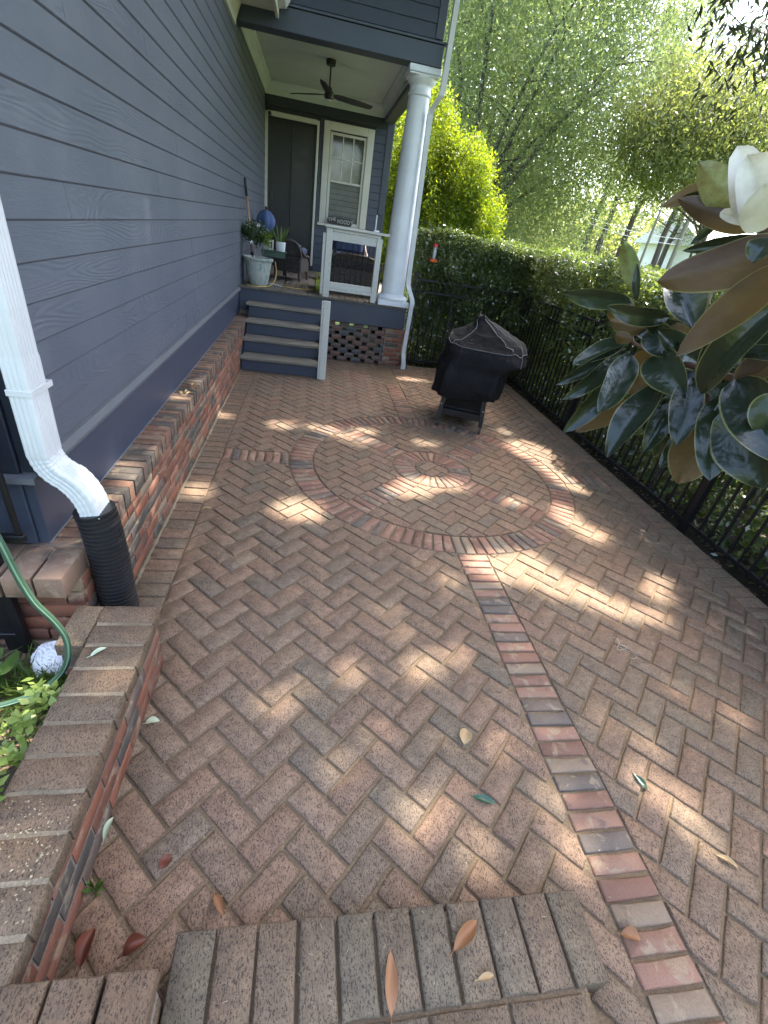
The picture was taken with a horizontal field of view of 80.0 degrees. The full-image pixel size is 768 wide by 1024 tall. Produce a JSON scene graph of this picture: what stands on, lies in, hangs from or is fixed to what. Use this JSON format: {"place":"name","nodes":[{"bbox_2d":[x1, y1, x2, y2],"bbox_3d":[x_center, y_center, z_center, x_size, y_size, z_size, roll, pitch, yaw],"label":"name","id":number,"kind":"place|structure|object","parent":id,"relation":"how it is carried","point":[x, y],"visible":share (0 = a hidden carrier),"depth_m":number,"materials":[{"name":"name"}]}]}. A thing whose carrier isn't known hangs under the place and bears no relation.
{"place":"outdoors","nodes":[
{"label":"outdoors","id":0,"kind":"place"},
{"bbox_2d":[256,206,274,256],"bbox_3d":[-1.876,-4.285,7.266,0.281,0.948,0.303,3,32,-11],"label":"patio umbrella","id":1,"kind":"object","parent":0,"point":[265,215],"visible":0.79,"depth_m":7.02,"materials":[{"name":"blue fabric"}]},
{"bbox_2d":[55,352,767,1023],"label":"patio","id":2,"kind":"structure","parent":0,"point":[473,522],"depth_m":2.04,"materials":[{"name":"brick"}]},
{"bbox_2d":[0,969,162,1023],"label":"stair cheek","id":3,"kind":"object","parent":2,"relation":"on","point":[126,997],"visible":0.97,"depth_m":0.92,"materials":[{"name":"brown brick"}]},
{"bbox_2d":[0,606,163,986],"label":"retaining wall","id":4,"kind":"structure","parent":2,"relation":"on","point":[79,750],"depth_m":1.30,"materials":[{"name":"brick"}]},
{"bbox_2d":[0,799,75,923],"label":"bird seed","id":5,"kind":"object","parent":4,"relation":"on","point":[41,855],"visible":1,"depth_m":1.12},
{"bbox_2d":[87,647,106,657],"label":"fallen leaf","id":6,"kind":"object","parent":4,"relation":"on","point":[97,650],"visible":1,"depth_m":1.61,"materials":[{"name":"green plant"}]},
{"bbox_2d":[75,928,94,976],"bbox_3d":[-0.784,1.143,1.199,0.040,0.044,0.096,3,32,-11],"label":"fallen leaf","id":7,"kind":"object","parent":2,"relation":"on","point":[83,944],"visible":1,"depth_m":1.20,"materials":[{"name":"red plant"}]},
{"bbox_2d":[81,877,105,897],"bbox_3d":[-0.831,1.070,1.303,0.066,0.055,0.050,3,32,-11],"label":"weed sprig","id":8,"kind":"object","parent":2,"relation":"on","point":[92,888],"visible":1,"depth_m":1.31,"materials":[{"name":"green plant"}]},
{"bbox_2d":[101,817,112,844],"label":"fallen leaf","id":9,"kind":"object","parent":2,"relation":"on","point":[107,825],"visible":1,"depth_m":1.42,"materials":[{"name":"green plant"}]},
{"bbox_2d":[117,933,146,958],"bbox_3d":[-0.671,1.153,1.219,0.064,0.038,0.041,3,32,-11],"label":"fallen leaf","id":10,"kind":"object","parent":2,"relation":"on","point":[134,941],"visible":1,"depth_m":1.22,"materials":[{"name":"red plant"}]},
{"bbox_2d":[142,716,159,723],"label":"fallen leaf","id":11,"kind":"object","parent":2,"relation":"on","point":[151,719],"visible":1,"depth_m":1.76,"materials":[{"name":"green plant"}]},
{"bbox_2d":[157,854,171,871],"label":"fallen leaf","id":12,"kind":"object","parent":2,"relation":"on","point":[165,860],"visible":1,"depth_m":1.40,"materials":[{"name":"red plant"}]},
{"bbox_2d":[139,423,242,617],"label":"leaf crumbs","id":13,"kind":"object","parent":2,"relation":"on","point":[186,526],"visible":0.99,"depth_m":2.74,"materials":[{"name":"brown plant"}]},
{"bbox_2d":[0,0,394,644],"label":"house","id":14,"kind":"structure","parent":2,"relation":"on","point":[140,140],"depth_m":2.47,"materials":[{"name":"wood"}]},
{"bbox_2d":[0,466,34,652],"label":"iron gate","id":15,"kind":"structure","parent":14,"relation":"attached to","point":[14,633],"depth_m":1.76,"materials":[{"name":"black metal"}]},
{"bbox_2d":[0,197,108,518],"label":"downspout","id":16,"kind":"object","parent":14,"relation":"attached to","point":[28,385],"visible":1,"depth_m":1.48,"materials":[{"name":"white metal"}]},
{"bbox_2d":[72,499,139,606],"bbox_3d":[-1.144,0.279,1.926,0.164,0.709,0.145,3,32,-11],"label":"drain pipe","id":17,"kind":"object","parent":16,"relation":"attached to","point":[103,537],"visible":0.7,"depth_m":1.81,"materials":[{"name":"black plastic"}]},
{"bbox_2d":[224,0,289,24],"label":"eave box","id":18,"kind":"object","parent":14,"relation":"attached to","point":[233,7],"visible":1,"depth_m":4.65,"materials":[{"name":"white paint"}]},
{"bbox_2d":[267,115,316,263],"bbox_3d":[-1.755,-5.932,8.598,0.845,2.210,0.106,3,32,-11],"label":"door","id":19,"kind":"structure","parent":14,"relation":"in","point":[291,149],"depth_m":8.46,"materials":[{"name":"grey wood"}]},
{"bbox_2d":[327,216,352,226],"bbox_3d":[-0.854,-5.618,8.854,0.495,0.124,0.030,3,32,-11],"label":"name sign","id":20,"kind":"object","parent":14,"relation":"attached to","point":[339,221],"visible":1,"depth_m":8.84,"materials":[{"name":"paint"}]},
{"bbox_2d":[317,120,374,229],"bbox_3d":[-0.714,-6.228,8.570,0.960,1.585,0.080,3,32,-11],"label":"window","id":21,"kind":"structure","parent":14,"relation":"in","point":[341,157],"depth_m":8.52,"materials":[{"name":"white glass"}]},
{"bbox_2d":[212,889,223,915],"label":"fallen leaf","id":22,"kind":"object","parent":2,"relation":"on","point":[218,900],"visible":1,"depth_m":1.33,"materials":[{"name":"brown plant"}]},
{"bbox_2d":[239,265,407,379],"bbox_3d":[-1.032,-3.319,7.615,2.368,0.980,4.700,3,32,-11],"label":"porch","id":23,"kind":"object","parent":2,"relation":"on","point":[259,306],"visible":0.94,"depth_m":6.27,"materials":[{"name":"grey wood"}]},
{"bbox_2d":[244,177,253,256],"bbox_3d":[-1.827,-3.828,6.257,0.198,1.206,0.097,13,31,6],"label":"garden spade","id":24,"kind":"object","parent":23,"relation":"on","point":[246,195],"visible":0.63,"depth_m":6.11,"materials":[{"name":"brown wood"}]},
{"bbox_2d":[243,255,272,285],"bbox_3d":[-1.749,-3.351,6.363,0.406,0.341,0.406,3,32,-11],"label":"planter","id":25,"kind":"object","parent":23,"relation":"on","point":[258,269],"visible":0.97,"depth_m":6.25,"materials":[{"name":"grey ceramic"}]},
{"bbox_2d":[241,216,272,257],"bbox_3d":[-1.713,-3.671,6.175,0.441,0.512,0.351,3,32,-11],"label":"gardenia","id":26,"kind":"object","parent":25,"relation":"on","point":[249,230],"visible":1,"depth_m":6.12,"materials":[{"name":"green plant"}]},
{"bbox_2d":[246,262,276,286],"bbox_3d":[-1.651,-3.315,6.377,0.215,0.296,0.627,23,34,21],"label":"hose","id":27,"kind":"object","parent":23,"relation":"on","point":[269,285],"visible":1,"depth_m":6.38,"materials":[{"name":"rubber"}]},
{"bbox_2d":[261,248,286,283],"bbox_3d":[-1.650,-3.708,6.903,0.363,0.413,0.280,3,32,-11],"label":"plant stand","id":28,"kind":"object","parent":23,"relation":"on","point":[274,253],"visible":0.84,"depth_m":6.72,"materials":[{"name":"green metal"}]},
{"bbox_2d":[264,239,273,249],"bbox_3d":[-1.695,-3.936,6.737,0.130,0.128,0.103,3,32,-11],"label":"plant pot","id":29,"kind":"object","parent":28,"relation":"on","point":[271,245],"visible":0.66,"depth_m":6.71,"materials":[{"name":"white ceramic"}]},
{"bbox_2d":[267,228,276,238],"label":"spider plant","id":30,"kind":"object","parent":29,"relation":"in","point":[271,232],"visible":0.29,"depth_m":6.69,"materials":[{"name":"green plant"}]},
{"bbox_2d":[276,241,284,251],"bbox_3d":[-1.526,-3.914,6.754,0.140,0.121,0.140,3,32,-11],"label":"plant pot","id":31,"kind":"object","parent":28,"relation":"on","point":[280,246],"visible":0.94,"depth_m":6.71,"materials":[{"name":"white ceramic"}]},
{"bbox_2d":[272,226,289,242],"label":"snake plant","id":32,"kind":"object","parent":31,"relation":"in","point":[281,237],"visible":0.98,"depth_m":6.67,"materials":[{"name":"green plant"}]},
{"bbox_2d":[267,283,281,286],"bbox_3d":[-1.602,-3.280,6.601,0.273,0.016,0.152,14,31,7],"label":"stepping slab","id":33,"kind":"object","parent":23,"relation":"on","point":[274,284],"depth_m":6.54,"materials":[{"name":"grey stone"}]},
{"bbox_2d":[274,238,309,281],"bbox_3d":[-1.496,-4.100,7.428,0.514,0.580,0.556,11,31,2],"label":"wicker chair","id":34,"kind":"object","parent":23,"relation":"on","point":[297,259],"visible":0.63,"depth_m":7.25,"materials":[{"name":"wicker"}]},
{"bbox_2d":[314,273,320,291],"bbox_3d":[-0.933,-3.256,6.511,0.105,0.254,0.200,3,32,-11],"label":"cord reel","id":35,"kind":"object","parent":23,"relation":"on","point":[317,285],"visible":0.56,"depth_m":6.45,"materials":[{"name":"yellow plastic"}]},
{"bbox_2d":[324,252,382,293],"bbox_3d":[-0.497,-3.675,7.037,0.894,0.550,0.656,3,32,-11],"label":"wicker loveseat","id":36,"kind":"object","parent":23,"relation":"on","point":[359,267],"visible":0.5,"depth_m":6.77,"materials":[{"name":"wicker"}]},
{"bbox_2d":[332,240,367,255],"bbox_3d":[-0.638,-4.519,8.155,0.674,0.780,0.606,3,32,-11],"label":"cushion","id":37,"kind":"object","parent":36,"relation":"on","point":[350,246],"visible":0.2,"depth_m":8.17,"materials":[{"name":"fabric"}]},
{"bbox_2d":[319,224,389,302],"bbox_3d":[-0.415,-3.357,6.240,0.867,0.859,0.135,3,32,-11],"label":"railing","id":38,"kind":"object","parent":23,"relation":"on","point":[347,235],"visible":1,"depth_m":6.16,"materials":[{"name":"white paint"}]},
{"bbox_2d":[374,215,381,231],"bbox_3d":[-0.077,-3.799,6.010,0.086,0.219,0.055,3,32,-11],"label":"rail lantern","id":39,"kind":"object","parent":38,"relation":"on","point":[375,230],"visible":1,"depth_m":6.01,"materials":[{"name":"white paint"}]},
{"bbox_2d":[376,62,441,307],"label":"column","id":40,"kind":"structure","parent":23,"relation":"on","point":[422,79],"depth_m":5.84,"materials":[{"name":"white paint"}]},
{"bbox_2d":[236,0,448,123],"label":"storey","id":41,"kind":"object","parent":40,"relation":"on","point":[373,48],"visible":0.8,"depth_m":5.14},
{"bbox_2d":[290,58,372,109],"bbox_3d":[-0.693,-5.920,6.266,1.206,0.435,1.129,3,32,-11],"label":"ceiling fan","id":42,"kind":"object","parent":41,"relation":"hanging from","point":[329,95],"visible":1,"depth_m":6.44,"materials":[{"name":"brown metal"}]},
{"bbox_2d":[400,0,459,369],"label":"downspout","id":43,"kind":"object","parent":41,"relation":"attached to","point":[448,53],"visible":1,"depth_m":5.71,"materials":[{"name":"white metal"}]},
{"bbox_2d":[160,890,608,1023],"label":"brick step","id":44,"kind":"object","parent":2,"relation":"on","point":[250,974],"visible":1,"depth_m":1.16,"materials":[{"name":"brick"},{"name":"mortar"}]},
{"bbox_2d":[184,911,589,1002],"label":"seed husks","id":45,"kind":"object","parent":44,"relation":"on","point":[384,947],"visible":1,"depth_m":1.19},
{"bbox_2d":[385,950,397,1023],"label":"fallen leaf","id":46,"kind":"object","parent":44,"relation":"on","point":[391,983],"visible":1,"depth_m":1.12,"materials":[{"name":"brown plant"}]},
{"bbox_2d":[448,920,476,957],"bbox_3d":[0.214,1.129,1.218,0.120,0.032,0.035,-22,43,-41],"label":"fallen leaf","id":47,"kind":"object","parent":44,"relation":"on","point":[465,934],"visible":1,"depth_m":1.22,"materials":[{"name":"brown plant"}]},
{"bbox_2d":[475,972,493,980],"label":"fallen leaf","id":48,"kind":"object","parent":44,"relation":"on","point":[486,976],"visible":1,"depth_m":1.16,"materials":[{"name":"beige plant"}]},
{"bbox_2d":[358,365,431,381],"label":"leaf crumbs","id":49,"kind":"object","parent":2,"relation":"on","point":[399,370],"visible":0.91,"depth_m":6.68,"materials":[{"name":"brown plant"}]},
{"bbox_2d":[110,377,761,946],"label":"twigs","id":50,"kind":"object","parent":2,"relation":"on","point":[418,707],"visible":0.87,"depth_m":1.83,"materials":[{"name":"brown wood"}]},
{"bbox_2d":[142,548,758,915],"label":"seed husks","id":51,"kind":"object","parent":2,"relation":"on","point":[404,706],"visible":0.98,"depth_m":1.85},
{"bbox_2d":[460,728,471,744],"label":"fallen leaf","id":52,"kind":"object","parent":2,"relation":"on","point":[465,735],"visible":1,"depth_m":1.89,"materials":[{"name":"beige plant"}]},
{"bbox_2d":[431,314,527,434],"bbox_3d":[1.051,-1.561,5.070,0.913,1.140,0.986,14,31,8],"label":"covered grill","id":53,"kind":"object","parent":2,"relation":"on","point":[481,359],"visible":1,"depth_m":4.70,"materials":[{"name":"fabric"}]},
{"bbox_2d":[468,794,495,803],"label":"fallen leaf","id":54,"kind":"object","parent":2,"relation":"on","point":[485,798],"visible":1,"depth_m":1.69,"materials":[{"name":"green plant"}]},
{"bbox_2d":[616,926,639,940],"bbox_3d":[0.751,1.288,1.395,0.069,0.032,0.036,3,32,-11],"label":"fallen leaf","id":55,"kind":"object","parent":2,"relation":"on","point":[630,932],"visible":1,"depth_m":1.40,"materials":[{"name":"brown plant"}]},
{"bbox_2d":[632,773,650,793],"bbox_3d":[1.030,1.081,1.829,0.028,0.012,0.090,-10,36,-29],"label":"fallen leaf","id":56,"kind":"object","parent":2,"relation":"on","point":[641,781],"visible":1,"depth_m":1.83,"materials":[{"name":"green plant"}]},
{"bbox_2d":[712,852,737,867],"bbox_3d":[1.215,1.232,1.627,0.084,0.018,0.020,26,35,25],"label":"fallen leaf","id":57,"kind":"object","parent":2,"relation":"on","point":[728,859],"visible":1,"depth_m":1.63,"materials":[{"name":"beige plant"}]},
{"bbox_2d":[265,274,598,361],"bbox_3d":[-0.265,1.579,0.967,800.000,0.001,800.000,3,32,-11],"label":"ground","id":58,"kind":"structure","parent":0,"point":[350,342],"depth_m":9.01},
{"bbox_2d":[0,645,66,794],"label":"planting bed","id":59,"kind":"object","parent":58,"relation":"on","point":[11,771],"depth_m":1.64,"materials":[{"name":"green plant"}]},
{"bbox_2d":[0,648,18,686],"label":"bed plant","id":60,"kind":"object","parent":59,"relation":"on","point":[9,663],"visible":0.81,"depth_m":1.68,"materials":[{"name":"green plant"}]},
{"bbox_2d":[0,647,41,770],"bbox_3d":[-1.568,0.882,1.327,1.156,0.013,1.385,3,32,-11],"label":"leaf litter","id":61,"kind":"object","parent":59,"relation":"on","point":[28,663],"visible":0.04,"depth_m":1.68,"materials":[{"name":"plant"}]},
{"bbox_2d":[0,637,67,740],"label":"grass tuft","id":62,"kind":"object","parent":59,"relation":"on","point":[24,673],"visible":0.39,"depth_m":1.71,"materials":[{"name":"green plant"}]},
{"bbox_2d":[0,677,68,800],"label":"ground cover","id":63,"kind":"object","parent":59,"relation":"on","point":[18,720],"visible":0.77,"depth_m":1.41,"materials":[{"name":"green plant"}]},
{"bbox_2d":[0,534,71,707],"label":"garden hose","id":64,"kind":"object","parent":59,"relation":"on","point":[39,607],"visible":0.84,"depth_m":1.48,"materials":[{"name":"green rubber"}]},
{"bbox_2d":[30,640,67,678],"bbox_3d":[-1.283,0.567,1.811,0.208,0.108,0.143,3,32,-11],"label":"shell rock","id":65,"kind":"object","parent":59,"relation":"on","point":[46,650],"visible":0.45,"depth_m":1.76,"materials":[{"name":"white stone"}]},
{"bbox_2d":[380,89,444,296],"bbox_3d":[0.003,-7.589,10.974,3.411,5.473,2.780,3,32,-11],"label":"evergreen tree","id":66,"kind":"object","parent":58,"relation":"on","point":[383,253],"visible":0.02,"depth_m":10.64,"materials":[{"name":"green plant"}]},
{"bbox_2d":[382,69,509,305],"bbox_3d":[1.205,-6.172,9.570,3.153,4.532,2.101,3,32,-11],"label":"evergreen tree","id":67,"kind":"object","parent":58,"relation":"on","point":[449,199],"visible":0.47,"depth_m":8.97,"materials":[{"name":"green plant"}]},
{"bbox_2d":[394,0,664,247],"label":"oak tree","id":68,"kind":"object","parent":58,"relation":"on","point":[561,91],"depth_m":19.41,"materials":[{"name":"green plant"}]},
{"bbox_2d":[383,170,680,260],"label":"tree line","id":69,"kind":"object","parent":58,"relation":"on","point":[609,249],"visible":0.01,"depth_m":36.76,"materials":[{"name":"green plant"}]},
{"bbox_2d":[499,192,588,249],"bbox_3d":[5.115,-11.657,19.559,6.520,4.563,5.479,3,32,-11],"label":"leafy tree","id":70,"kind":"object","parent":58,"relation":"on","point":[551,236],"visible":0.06,"depth_m":18.87,"materials":[{"name":"green plant"}]},
{"bbox_2d":[394,0,760,255],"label":"oak tree","id":71,"kind":"object","parent":58,"relation":"on","point":[552,120],"visible":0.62,"depth_m":12.76,"materials":[{"name":"green plant"}]},
{"bbox_2d":[399,346,767,606],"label":"mulch bed","id":72,"kind":"object","parent":58,"relation":"on","point":[737,574],"depth_m":4.20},
{"bbox_2d":[405,221,436,296],"bbox_3d":[0.469,-3.173,6.879,0.342,2.021,0.024,18,32,14],"label":"shepherd hook","id":73,"kind":"object","parent":72,"relation":"on","point":[435,239],"visible":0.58,"depth_m":6.38,"materials":[{"name":"black metal"}]},
{"bbox_2d":[429,243,437,262],"bbox_3d":[0.722,-3.689,6.485,0.120,0.270,0.120,3,32,-11],"label":"hummingbird feeder","id":74,"kind":"object","parent":73,"relation":"hanging from","point":[433,259],"visible":1,"depth_m":6.48,"materials":[{"name":"red plastic"}]},
{"bbox_2d":[400,271,519,364],"bbox_3d":[1.162,-2.857,7.153,1.653,1.400,0.066,3,32,-11],"label":"fence","id":75,"kind":"object","parent":72,"relation":"on","point":[451,295],"visible":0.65,"depth_m":6.97,"materials":[{"name":"black metal"}]},
{"bbox_2d":[400,223,606,375],"bbox_3d":[1.755,-3.349,7.487,3.033,2.126,1.307,3,32,-11],"label":"hedge","id":76,"kind":"object","parent":72,"relation":"on","point":[462,258],"visible":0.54,"depth_m":6.88,"materials":[{"name":"green plant"}]},
{"bbox_2d":[505,244,767,592],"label":"hedge","id":77,"kind":"object","parent":72,"relation":"on","point":[563,273],"visible":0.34,"depth_m":5.20,"materials":[{"name":"green plant"}]},
{"bbox_2d":[506,290,767,591],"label":"fence","id":78,"kind":"object","parent":72,"relation":"on","point":[695,503],"visible":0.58,"depth_m":4.47,"materials":[{"name":"black metal"}]},
{"bbox_2d":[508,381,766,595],"bbox_3d":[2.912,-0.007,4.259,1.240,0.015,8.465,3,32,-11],"label":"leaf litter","id":79,"kind":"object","parent":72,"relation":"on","point":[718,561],"visible":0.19,"depth_m":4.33,"materials":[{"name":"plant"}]},
{"bbox_2d":[555,145,767,487],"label":"magnolia tree","id":80,"kind":"object","parent":72,"relation":"on","point":[693,378],"visible":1,"depth_m":0.84,"materials":[{"name":"green plant"}]},
{"bbox_2d":[568,0,710,253],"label":"pine tree","id":81,"kind":"object","parent":58,"relation":"on","point":[596,212],"visible":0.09,"depth_m":21.30,"materials":[{"name":"green plant"}]},
{"bbox_2d":[594,0,730,255],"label":"pine tree","id":82,"kind":"object","parent":58,"relation":"on","point":[599,245],"visible":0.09,"depth_m":21.85,"materials":[{"name":"green plant"}]},
{"bbox_2d":[639,88,692,264],"bbox_3d":[12.015,-13.063,19.735,2.000,8.702,0.210,3,32,-11],"label":"utility pole","id":83,"kind":"object","parent":58,"relation":"on","point":[650,236],"visible":0.09,"depth_m":20.23,"materials":[{"name":"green wood"}]},
{"bbox_2d":[666,216,690,270],"bbox_3d":[14.879,-13.899,22.660,2.000,7.904,0.270,3,32,-11],"label":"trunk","id":84,"kind":"object","parent":58,"relation":"on","point":[675,249],"visible":0.09,"depth_m":22.93,"materials":[{"name":"green wood"}]},
{"bbox_2d":[580,219,675,244],"bbox_3d":[11.357,-12.712,20.988,8.145,0.198,0.022,-12,37,-31],"label":"power line","id":85,"kind":"object","parent":84,"relation":"attached to","point":[633,237],"visible":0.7,"depth_m":21.11,"materials":[{"name":"metal"}]},
{"bbox_2d":[583,215,682,239],"bbox_3d":[11.411,-12.774,20.718,8.145,0.198,0.022,-12,37,-31],"label":"power line","id":86,"kind":"object","parent":84,"relation":"attached to","point":[634,231],"visible":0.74,"depth_m":20.78,"materials":[{"name":"metal"}]},
{"bbox_2d":[591,6,767,256],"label":"leafy tree","id":87,"kind":"object","parent":58,"relation":"on","point":[679,154],"visible":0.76,"depth_m":11.42,"materials":[{"name":"green plant"}]},
{"bbox_2d":[613,0,746,260],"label":"pine tree","id":88,"kind":"object","parent":58,"relation":"on","point":[632,221],"visible":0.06,"depth_m":21.69,"materials":[{"name":"green plant"}]},
{"bbox_2d":[629,74,749,269],"bbox_3d":[16.011,-16.767,24.740,5.788,10.919,6.087,11,31,3],"label":"pine tree","id":89,"kind":"object","parent":58,"relation":"on","point":[670,240],"visible":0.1,"depth_m":25.43,"materials":[{"name":"green plant"}]},
{"bbox_2d":[620,6,767,266],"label":"pine tree","id":90,"kind":"object","parent":58,"relation":"on","point":[668,224],"visible":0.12,"depth_m":22.62,"materials":[{"name":"green plant"}]},
{"bbox_2d":[633,216,755,268],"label":"garage","id":91,"kind":"structure","parent":58,"relation":"on","point":[681,255],"depth_m":26.45,"materials":[{"name":"white paint"}]},
{"bbox_2d":[669,0,767,134],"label":"overhanging tree","id":92,"kind":"object","parent":58,"relation":"on","point":[752,33],"visible":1,"depth_m":4.64,"materials":[{"name":"green plant"}]},
{"bbox_2d":[400,0,767,255],"label":"sky","id":93,"kind":"structure","parent":0,"point":[762,2],"materials":[{"name":"white"}]}
]}

